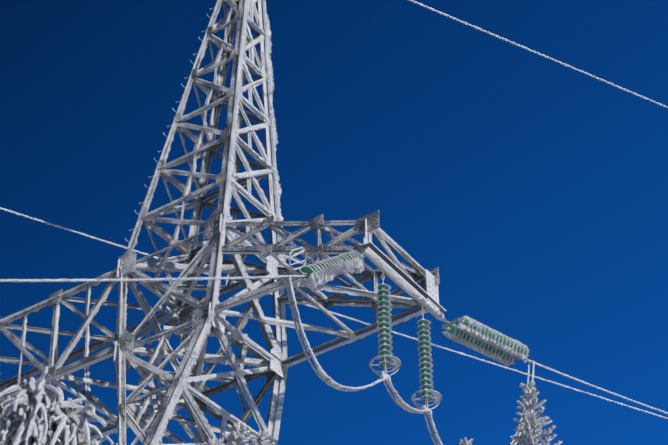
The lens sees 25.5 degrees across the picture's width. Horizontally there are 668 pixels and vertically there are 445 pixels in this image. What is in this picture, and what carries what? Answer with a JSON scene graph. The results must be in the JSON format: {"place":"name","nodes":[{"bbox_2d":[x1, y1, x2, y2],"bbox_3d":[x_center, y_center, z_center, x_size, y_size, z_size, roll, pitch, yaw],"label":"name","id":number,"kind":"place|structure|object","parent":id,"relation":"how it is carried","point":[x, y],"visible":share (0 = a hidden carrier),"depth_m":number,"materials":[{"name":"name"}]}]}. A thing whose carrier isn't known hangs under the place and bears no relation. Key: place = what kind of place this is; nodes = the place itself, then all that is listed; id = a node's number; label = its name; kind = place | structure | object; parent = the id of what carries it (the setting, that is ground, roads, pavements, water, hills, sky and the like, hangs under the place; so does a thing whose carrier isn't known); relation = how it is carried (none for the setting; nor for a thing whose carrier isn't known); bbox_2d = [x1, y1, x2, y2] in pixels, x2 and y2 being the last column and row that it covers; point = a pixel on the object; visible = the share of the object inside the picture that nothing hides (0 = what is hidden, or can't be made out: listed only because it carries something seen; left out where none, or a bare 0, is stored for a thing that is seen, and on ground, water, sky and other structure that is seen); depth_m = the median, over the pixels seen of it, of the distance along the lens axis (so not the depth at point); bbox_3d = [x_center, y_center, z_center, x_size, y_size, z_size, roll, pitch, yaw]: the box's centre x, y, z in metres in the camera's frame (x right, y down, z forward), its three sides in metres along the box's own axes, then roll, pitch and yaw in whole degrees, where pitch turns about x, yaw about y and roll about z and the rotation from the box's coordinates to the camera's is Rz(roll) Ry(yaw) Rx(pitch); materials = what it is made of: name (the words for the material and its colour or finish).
{"place":"outdoors","nodes":[
{"label":"outdoors","id":0,"kind":"place"},
{"bbox_2d":[0,0,667,444],"label":"sky","id":1,"kind":"structure","parent":0,"point":[535,186],"materials":[{"name":"blue"}]},
{"label":"snowy forest ground","id":2,"kind":"object","parent":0,"visible":0},
{"bbox_2d":[0,0,445,444],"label":"transmission tower","id":3,"kind":"structure","parent":2,"relation":"on","point":[198,315],"depth_m":37.52,"materials":[{"name":"grey metal"}]},
{"bbox_2d":[0,0,534,444],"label":"rime on tower and fittings","id":4,"kind":"object","parent":3,"relation":"on","point":[315,281],"visible":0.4,"depth_m":36.78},
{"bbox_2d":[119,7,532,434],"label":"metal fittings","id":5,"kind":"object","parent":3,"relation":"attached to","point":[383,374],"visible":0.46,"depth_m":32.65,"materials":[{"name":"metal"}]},
{"bbox_2d":[0,0,667,444],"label":"power lines","id":6,"kind":"object","parent":5,"relation":"attached to","point":[528,374],"visible":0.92,"depth_m":35.50,"materials":[{"name":"grey metal"}]},
{"bbox_2d":[300,251,526,401],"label":"insulators","id":7,"kind":"object","parent":5,"relation":"attached to","point":[308,270],"visible":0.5,"depth_m":33.21,"materials":[{"name":"green glass"}]},
{"bbox_2d":[0,366,562,444],"bbox_3d":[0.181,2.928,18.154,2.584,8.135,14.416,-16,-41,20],"label":"frosted trees","id":8,"kind":"object","parent":2,"relation":"on","point":[21,423],"visible":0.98,"depth_m":11.31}
]}

